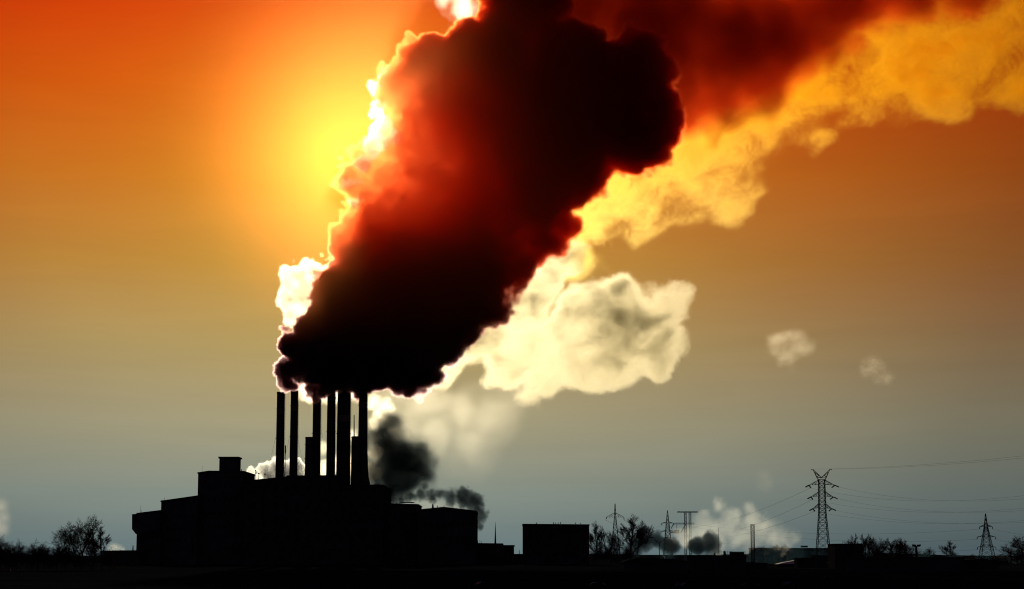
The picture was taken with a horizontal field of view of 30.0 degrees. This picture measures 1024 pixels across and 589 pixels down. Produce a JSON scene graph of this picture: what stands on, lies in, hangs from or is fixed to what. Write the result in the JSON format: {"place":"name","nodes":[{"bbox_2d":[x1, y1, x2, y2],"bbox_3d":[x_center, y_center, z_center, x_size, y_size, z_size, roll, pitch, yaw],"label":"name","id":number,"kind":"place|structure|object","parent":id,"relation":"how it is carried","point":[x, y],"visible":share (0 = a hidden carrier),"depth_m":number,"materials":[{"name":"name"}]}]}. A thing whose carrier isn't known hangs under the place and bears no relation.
{"place":"outdoors","nodes":[
{"label":"outdoors","id":0,"kind":"place"},
{"bbox_2d":[132,510,162,564],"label":"coal bunker house","id":1,"kind":"structure","parent":0,"point":[147,528],"depth_m":1387.02,"materials":[{"name":"concrete"}]},
{"bbox_2d":[160,495,199,564],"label":"conveyor house","id":2,"kind":"structure","parent":0,"point":[180,531],"depth_m":1393.54,"materials":[{"name":"concrete"}]},
{"bbox_2d":[0,558,1023,588],"bbox_3d":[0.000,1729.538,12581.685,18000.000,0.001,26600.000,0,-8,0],"label":"ground","id":3,"kind":"structure","parent":0,"point":[522,576],"depth_m":544.44,"materials":[{"name":"soil"}]},
{"bbox_2d":[0,535,15,570],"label":"bare shrub","id":4,"kind":"object","parent":3,"relation":"on","point":[3,545],"visible":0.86,"depth_m":791.55,"materials":[{"name":"black plant"}]},
{"bbox_2d":[0,540,27,570],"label":"bare shrub","id":5,"kind":"object","parent":3,"relation":"on","point":[3,558],"visible":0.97,"depth_m":789.16,"materials":[{"name":"black plant"}]},
{"bbox_2d":[7,540,30,570],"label":"bare shrub","id":6,"kind":"object","parent":3,"relation":"on","point":[18,553],"visible":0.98,"depth_m":792.25,"materials":[{"name":"black plant"}]},
{"bbox_2d":[15,538,46,570],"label":"bare shrub","id":7,"kind":"object","parent":3,"relation":"on","point":[33,548],"visible":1,"depth_m":791.67,"materials":[{"name":"black plant"}]},
{"bbox_2d":[17,546,56,570],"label":"bare shrub","id":8,"kind":"object","parent":3,"relation":"on","point":[36,564],"visible":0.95,"depth_m":790.86,"materials":[{"name":"black plant"}]},
{"bbox_2d":[29,543,54,570],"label":"bare shrub","id":9,"kind":"object","parent":3,"relation":"on","point":[39,555],"visible":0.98,"depth_m":790.16,"materials":[{"name":"black plant"}]},
{"bbox_2d":[44,543,69,570],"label":"bare shrub","id":10,"kind":"object","parent":3,"relation":"on","point":[53,557],"visible":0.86,"depth_m":791.13,"materials":[{"name":"black plant"}]},
{"bbox_2d":[47,522,81,569],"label":"bare tree","id":11,"kind":"object","parent":3,"relation":"on","point":[62,535],"visible":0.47,"depth_m":835.38,"materials":[{"name":"black plant"}]},
{"bbox_2d":[50,539,82,570],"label":"bare shrub","id":12,"kind":"object","parent":3,"relation":"on","point":[65,550],"visible":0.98,"depth_m":791.95,"materials":[{"name":"black plant"}]},
{"bbox_2d":[54,546,93,570],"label":"bare shrub","id":13,"kind":"object","parent":3,"relation":"on","point":[72,553],"visible":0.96,"depth_m":789.87,"materials":[{"name":"black plant"}]},
{"bbox_2d":[61,514,104,570],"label":"bare tree","id":14,"kind":"object","parent":3,"relation":"on","point":[89,533],"visible":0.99,"depth_m":813.45,"materials":[{"name":"black plant"}]},
{"bbox_2d":[80,534,98,565],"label":"bare tree","id":15,"kind":"object","parent":3,"relation":"on","point":[82,546],"visible":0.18,"depth_m":839.57,"materials":[{"name":"black plant"}]},
{"bbox_2d":[72,544,117,570],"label":"bare shrub","id":16,"kind":"object","parent":3,"relation":"on","point":[96,556],"visible":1,"depth_m":791.65,"materials":[{"name":"black plant"}]},
{"bbox_2d":[83,527,111,569],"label":"bare tree","id":17,"kind":"object","parent":3,"relation":"on","point":[95,542],"visible":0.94,"depth_m":820.29,"materials":[{"name":"black plant"}]},
{"bbox_2d":[103,546,148,564],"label":"flat shed","id":18,"kind":"structure","parent":3,"relation":"on","point":[134,557],"depth_m":1278.13,"materials":[{"name":"metal"}]},
{"bbox_2d":[197,457,254,564],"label":"tall block","id":19,"kind":"structure","parent":3,"relation":"on","point":[221,502],"depth_m":1401.17,"materials":[{"name":"concrete"}]},
{"bbox_2d":[275,392,285,476],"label":"chimney","id":20,"kind":"object","parent":3,"relation":"on","point":[280,445],"visible":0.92,"depth_m":1436.42,"materials":[{"name":"concrete"}]},
{"bbox_2d":[304,437,315,474],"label":"chimney","id":21,"kind":"object","parent":3,"relation":"on","point":[309,458],"visible":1,"depth_m":1406.07,"materials":[{"name":"concrete"}]},
{"bbox_2d":[242,470,391,564],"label":"boiler house","id":22,"kind":"structure","parent":3,"relation":"on","point":[304,519],"depth_m":1392.43,"materials":[{"name":"concrete"}]},
{"bbox_2d":[251,485,255,492],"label":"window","id":23,"kind":"structure","parent":22,"relation":"in","point":[253,487],"depth_m":1395.56,"materials":[{"name":"glass"}]},
{"bbox_2d":[289,388,298,474],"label":"chimney","id":24,"kind":"object","parent":22,"relation":"on","point":[294,443],"visible":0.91,"depth_m":1442.94,"materials":[{"name":"concrete"}]},
{"bbox_2d":[295,534,299,541],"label":"window","id":25,"kind":"structure","parent":22,"relation":"in","point":[297,536],"depth_m":1390.62,"materials":[{"name":"glass"}]},
{"bbox_2d":[306,534,310,541],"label":"window","id":26,"kind":"structure","parent":22,"relation":"in","point":[308,536],"depth_m":1390.62,"materials":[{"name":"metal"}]},
{"bbox_2d":[317,534,321,541],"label":"window","id":27,"kind":"structure","parent":22,"relation":"in","point":[319,536],"depth_m":1390.62,"materials":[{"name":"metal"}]},
{"bbox_2d":[327,485,332,492],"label":"window","id":28,"kind":"structure","parent":22,"relation":"in","point":[330,487],"depth_m":1395.39,"materials":[{"name":"metal"}]},
{"bbox_2d":[327,502,332,508],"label":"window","id":29,"kind":"structure","parent":22,"relation":"in","point":[330,504],"depth_m":1394.02,"materials":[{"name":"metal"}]},
{"bbox_2d":[327,518,332,524],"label":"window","id":30,"kind":"structure","parent":22,"relation":"in","point":[330,520],"depth_m":1392.32,"materials":[{"name":"glass"}]},
{"bbox_2d":[327,534,332,541],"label":"window","id":31,"kind":"structure","parent":22,"relation":"in","point":[330,536],"depth_m":1390.62,"materials":[{"name":"metal"}]},
{"bbox_2d":[338,485,343,492],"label":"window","id":32,"kind":"structure","parent":22,"relation":"in","point":[340,488],"depth_m":1395.39,"materials":[{"name":"glass"}]},
{"bbox_2d":[338,502,343,508],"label":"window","id":33,"kind":"structure","parent":22,"relation":"in","point":[340,504],"depth_m":1394.02,"materials":[{"name":"glass"}]},
{"bbox_2d":[338,518,343,524],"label":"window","id":34,"kind":"structure","parent":22,"relation":"in","point":[340,520],"depth_m":1392.32,"materials":[{"name":"glass"}]},
{"bbox_2d":[338,534,343,541],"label":"window","id":35,"kind":"structure","parent":22,"relation":"in","point":[340,536],"depth_m":1390.62,"materials":[{"name":"glass"}]},
{"bbox_2d":[336,370,351,483],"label":"chimney","id":36,"kind":"object","parent":22,"relation":"on","point":[343,433],"visible":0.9,"depth_m":1431.91,"materials":[{"name":"concrete"}]},
{"bbox_2d":[349,534,353,541],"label":"window","id":37,"kind":"structure","parent":22,"relation":"in","point":[351,536],"depth_m":1390.62,"materials":[{"name":"glass"}]},
{"bbox_2d":[350,436,360,484],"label":"chimney","id":38,"kind":"object","parent":22,"relation":"on","point":[355,463],"visible":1,"depth_m":1405.75,"materials":[{"name":"concrete"}]},
{"bbox_2d":[360,534,364,541],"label":"window","id":39,"kind":"structure","parent":22,"relation":"in","point":[362,536],"depth_m":1390.62,"materials":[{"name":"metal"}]},
{"bbox_2d":[358,386,369,484],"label":"chimney","id":40,"kind":"object","parent":22,"relation":"on","point":[363,424],"visible":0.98,"depth_m":1416.56,"materials":[{"name":"concrete"}]},
{"bbox_2d":[371,534,375,541],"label":"window","id":41,"kind":"structure","parent":22,"relation":"in","point":[373,536],"depth_m":1390.62,"materials":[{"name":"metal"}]},
{"bbox_2d":[312,382,321,474],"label":"chimney","id":42,"kind":"object","parent":3,"relation":"on","point":[317,408],"visible":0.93,"depth_m":1448.00,"materials":[{"name":"concrete"}]},
{"bbox_2d":[326,378,336,474],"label":"chimney","id":43,"kind":"object","parent":3,"relation":"on","point":[331,431],"visible":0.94,"depth_m":1427.15,"materials":[{"name":"concrete"}]},
{"bbox_2d":[383,502,421,564],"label":"annex","id":44,"kind":"object","parent":3,"relation":"on","point":[400,545],"visible":1,"depth_m":1395.13,"materials":[{"name":"concrete"}]},
{"bbox_2d":[417,504,477,564],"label":"gabled hall","id":45,"kind":"structure","parent":3,"relation":"on","point":[447,535],"depth_m":1385.01,"materials":[{"name":"metal"}]},
{"bbox_2d":[468,582,494,588],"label":"parked car","id":46,"kind":"object","parent":3,"relation":"on","point":[485,585],"visible":1,"depth_m":338.16,"materials":[{"name":"paint"}]},
{"bbox_2d":[476,523,514,564],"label":"shed","id":47,"kind":"structure","parent":3,"relation":"on","point":[494,553],"depth_m":1391.28,"materials":[{"name":"metal"}]},
{"bbox_2d":[514,550,522,563],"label":"shed","id":48,"kind":"structure","parent":3,"relation":"on","point":[518,558],"depth_m":1485.81,"materials":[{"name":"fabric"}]},
{"bbox_2d":[522,522,589,564],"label":"square block","id":49,"kind":"structure","parent":3,"relation":"on","point":[554,544],"depth_m":1328.63,"materials":[{"name":"concrete"}]},
{"bbox_2d":[580,521,605,565],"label":"bare tree","id":50,"kind":"object","parent":3,"relation":"on","point":[591,537],"visible":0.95,"depth_m":1237.43,"materials":[{"name":"black plant"}]},
{"bbox_2d":[583,539,610,565],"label":"bare shrub","id":51,"kind":"object","parent":3,"relation":"on","point":[595,553],"visible":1,"depth_m":1188.68,"materials":[{"name":"black plant"}]},
{"bbox_2d":[596,526,621,565],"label":"bare tree","id":52,"kind":"object","parent":3,"relation":"on","point":[602,540],"visible":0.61,"depth_m":1231.55,"materials":[{"name":"black plant"}]},
{"bbox_2d":[596,542,622,565],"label":"bare shrub","id":53,"kind":"object","parent":3,"relation":"on","point":[607,552],"visible":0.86,"depth_m":1185.99,"materials":[{"name":"black plant"}]},
{"bbox_2d":[606,531,623,565],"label":"bare tree","id":54,"kind":"object","parent":3,"relation":"on","point":[615,538],"visible":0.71,"depth_m":1209.37,"materials":[{"name":"black plant"}]},
{"bbox_2d":[606,504,624,565],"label":"pylon","id":55,"kind":"object","parent":3,"relation":"on","point":[612,545],"visible":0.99,"depth_m":1141.08,"materials":[{"name":"metal"}]},
{"bbox_2d":[615,545,637,560],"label":"bare shrub","id":56,"kind":"object","parent":3,"relation":"on","point":[627,552],"visible":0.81,"depth_m":1184.92,"materials":[{"name":"black plant"}]},
{"bbox_2d":[618,514,654,555],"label":"bare tree","id":57,"kind":"object","parent":3,"relation":"on","point":[638,534],"visible":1,"depth_m":1221.24,"materials":[{"name":"black plant"}]},
{"bbox_2d":[625,521,647,557],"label":"bare tree","id":58,"kind":"object","parent":3,"relation":"on","point":[644,527],"visible":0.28,"depth_m":1249.33,"materials":[{"name":"black plant"}]},
{"bbox_2d":[620,558,686,567],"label":"hump shed","id":59,"kind":"structure","parent":3,"relation":"on","point":[646,563],"depth_m":950.63,"materials":[{"name":"fabric"}]},
{"bbox_2d":[651,537,667,574],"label":"street lamp","id":60,"kind":"object","parent":3,"relation":"on","point":[659,552],"visible":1,"depth_m":634.17,"materials":[{"name":"metal"}]},
{"bbox_2d":[661,510,673,558],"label":"pylon","id":61,"kind":"object","parent":3,"relation":"on","point":[668,530],"visible":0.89,"depth_m":1983.62,"materials":[{"name":"metal"}]},
{"bbox_2d":[669,511,697,560],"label":"gantry","id":62,"kind":"object","parent":3,"relation":"on","point":[685,513],"visible":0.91,"depth_m":1686.52,"materials":[{"name":"metal"}]},
{"bbox_2d":[750,524,754,562],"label":"lattice mast","id":63,"kind":"object","parent":3,"relation":"on","point":[752,541],"visible":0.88,"depth_m":991.12,"materials":[{"name":"metal"}]},
{"bbox_2d":[756,545,769,560],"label":"bare tree","id":64,"kind":"object","parent":3,"relation":"on","point":[762,549],"visible":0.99,"depth_m":2669.27,"materials":[{"name":"black plant"}]},
{"bbox_2d":[768,544,779,560],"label":"bare tree","id":65,"kind":"object","parent":3,"relation":"on","point":[773,549],"visible":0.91,"depth_m":2674.89,"materials":[{"name":"black plant"}]},
{"bbox_2d":[768,545,789,560],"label":"bare tree","id":66,"kind":"object","parent":3,"relation":"on","point":[783,550],"visible":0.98,"depth_m":2673.51,"materials":[{"name":"black plant"}]},
{"bbox_2d":[774,560,793,566],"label":"pale roof shed","id":67,"kind":"structure","parent":3,"relation":"on","point":[787,564],"depth_m":1089.05,"materials":[{"name":"metal"}]},
{"bbox_2d":[778,549,795,560],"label":"bare tree","id":68,"kind":"object","parent":3,"relation":"on","point":[790,554],"visible":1,"depth_m":2676.34,"materials":[{"name":"black plant"}]},
{"bbox_2d":[748,546,827,559],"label":"long block","id":69,"kind":"structure","parent":3,"relation":"on","point":[802,552],"depth_m":2873.72,"materials":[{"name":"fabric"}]},
{"bbox_2d":[794,555,827,566],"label":"shed","id":70,"kind":"structure","parent":3,"relation":"on","point":[805,562],"depth_m":1030.00,"materials":[{"name":"fabric"}]},
{"bbox_2d":[805,469,838,567],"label":"pylon","id":71,"kind":"object","parent":3,"relation":"on","point":[818,493],"visible":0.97,"depth_m":994.24,"materials":[{"name":"metal"}]},
{"bbox_2d":[845,533,858,543],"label":"bare tree","id":72,"kind":"object","parent":3,"relation":"on","point":[852,539],"visible":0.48,"depth_m":1489.05,"materials":[{"name":"black plant"}]},
{"bbox_2d":[855,535,876,556],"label":"bare tree","id":73,"kind":"object","parent":3,"relation":"on","point":[864,543],"visible":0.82,"depth_m":1483.67,"materials":[{"name":"black plant"}]},
{"bbox_2d":[862,533,887,554],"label":"bare tree","id":74,"kind":"object","parent":3,"relation":"on","point":[874,542],"visible":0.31,"depth_m":1508.39,"materials":[{"name":"black plant"}]},
{"bbox_2d":[864,548,893,556],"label":"bare tree","id":75,"kind":"object","parent":3,"relation":"on","point":[883,554],"visible":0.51,"depth_m":1485.22,"materials":[{"name":"black plant"}]},
{"bbox_2d":[871,540,888,556],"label":"bare tree","id":76,"kind":"object","parent":3,"relation":"on","point":[877,550],"visible":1,"depth_m":1466.41,"materials":[{"name":"black plant"}]},
{"bbox_2d":[880,538,904,556],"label":"bare tree","id":77,"kind":"object","parent":3,"relation":"on","point":[892,545],"visible":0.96,"depth_m":1481.79,"materials":[{"name":"black plant"}]},
{"bbox_2d":[893,538,901,552],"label":"bare tree","id":78,"kind":"object","parent":3,"relation":"on","point":[898,541],"visible":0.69,"depth_m":1493.43,"materials":[{"name":"black plant"}]},
{"bbox_2d":[882,550,913,556],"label":"bare tree","id":79,"kind":"object","parent":3,"relation":"on","point":[897,554],"visible":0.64,"depth_m":1483.59,"materials":[{"name":"black plant"}]},
{"bbox_2d":[837,557,964,570],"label":"long shed","id":80,"kind":"structure","parent":3,"relation":"on","point":[901,563],"depth_m":792.19,"materials":[{"name":"metal"}]},
{"bbox_2d":[896,542,920,556],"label":"bare tree","id":81,"kind":"object","parent":3,"relation":"on","point":[904,550],"visible":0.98,"depth_m":1477.59,"materials":[{"name":"black plant"}]},
{"bbox_2d":[912,544,920,556],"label":"floodlight mast","id":82,"kind":"object","parent":3,"relation":"on","point":[916,550],"visible":0.75,"depth_m":990.58,"materials":[{"name":"metal"}]},
{"bbox_2d":[914,551,927,556],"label":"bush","id":83,"kind":"object","parent":3,"relation":"on","point":[923,555],"visible":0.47,"depth_m":1582.39,"materials":[{"name":"black plant"}]},
{"bbox_2d":[923,548,935,556],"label":"bare tree","id":84,"kind":"object","parent":3,"relation":"on","point":[929,552],"visible":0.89,"depth_m":1681.08,"materials":[{"name":"black plant"}]},
{"bbox_2d":[938,541,955,556],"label":"bare tree","id":85,"kind":"object","parent":3,"relation":"on","point":[947,549],"visible":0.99,"depth_m":1585.13,"materials":[{"name":"black plant"}]},
{"bbox_2d":[947,550,957,556],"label":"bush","id":86,"kind":"object","parent":3,"relation":"on","point":[953,553],"visible":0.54,"depth_m":1585.21,"materials":[{"name":"black plant"}]},
{"bbox_2d":[965,559,997,569],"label":"shed","id":87,"kind":"structure","parent":3,"relation":"on","point":[980,564],"depth_m":851.55,"materials":[{"name":"metal"}]},
{"bbox_2d":[977,513,996,558],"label":"pylon","id":88,"kind":"object","parent":3,"relation":"on","point":[986,528],"visible":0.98,"depth_m":1488.15,"materials":[{"name":"metal"}]},
{"bbox_2d":[695,527,976,541],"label":"power line","id":89,"kind":"object","parent":88,"relation":"attached to","point":[839,540],"visible":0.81,"depth_m":1545.90,"materials":[{"name":"metal"}]},
{"bbox_2d":[990,556,1015,568],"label":"bare tree","id":90,"kind":"object","parent":3,"relation":"on","point":[1002,561],"visible":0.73,"depth_m":890.49,"materials":[{"name":"black plant"}]},
{"bbox_2d":[998,543,1013,558],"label":"bare tree","id":91,"kind":"object","parent":3,"relation":"on","point":[1007,549],"visible":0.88,"depth_m":1307.15,"materials":[{"name":"black plant"}]},
{"bbox_2d":[991,548,1023,564],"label":"bare tree","id":92,"kind":"object","parent":3,"relation":"on","point":[1015,556],"visible":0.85,"depth_m":1296.99,"materials":[{"name":"black plant"}]},
{"bbox_2d":[1009,536,1023,564],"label":"bare tree","id":93,"kind":"object","parent":3,"relation":"on","point":[1017,547],"visible":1,"depth_m":1285.69,"materials":[{"name":"black plant"}]},
{"bbox_2d":[0,0,1023,555],"label":"sky","id":94,"kind":"structure","parent":0,"point":[574,260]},
{"bbox_2d":[23,552,1019,557],"bbox_3d":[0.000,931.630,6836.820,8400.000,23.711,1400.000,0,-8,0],"label":"hills","id":95,"kind":"structure","parent":0,"point":[677,556],"depth_m":6407.22,"materials":[{"name":"soil"}]},
{"bbox_2d":[686,528,746,568],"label":"pump house","id":96,"kind":"structure","parent":0,"point":[734,560],"depth_m":891.34,"materials":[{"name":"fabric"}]},
{"bbox_2d":[643,588,1023,588],"bbox_3d":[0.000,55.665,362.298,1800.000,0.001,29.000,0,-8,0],"label":"road","id":97,"kind":"structure","parent":0,"point":[857,588],"depth_m":357.57,"materials":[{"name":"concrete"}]},
{"bbox_2d":[827,542,862,568],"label":"gate house","id":98,"kind":"structure","parent":0,"point":[835,551],"depth_m":941.72,"materials":[{"name":"brick"}]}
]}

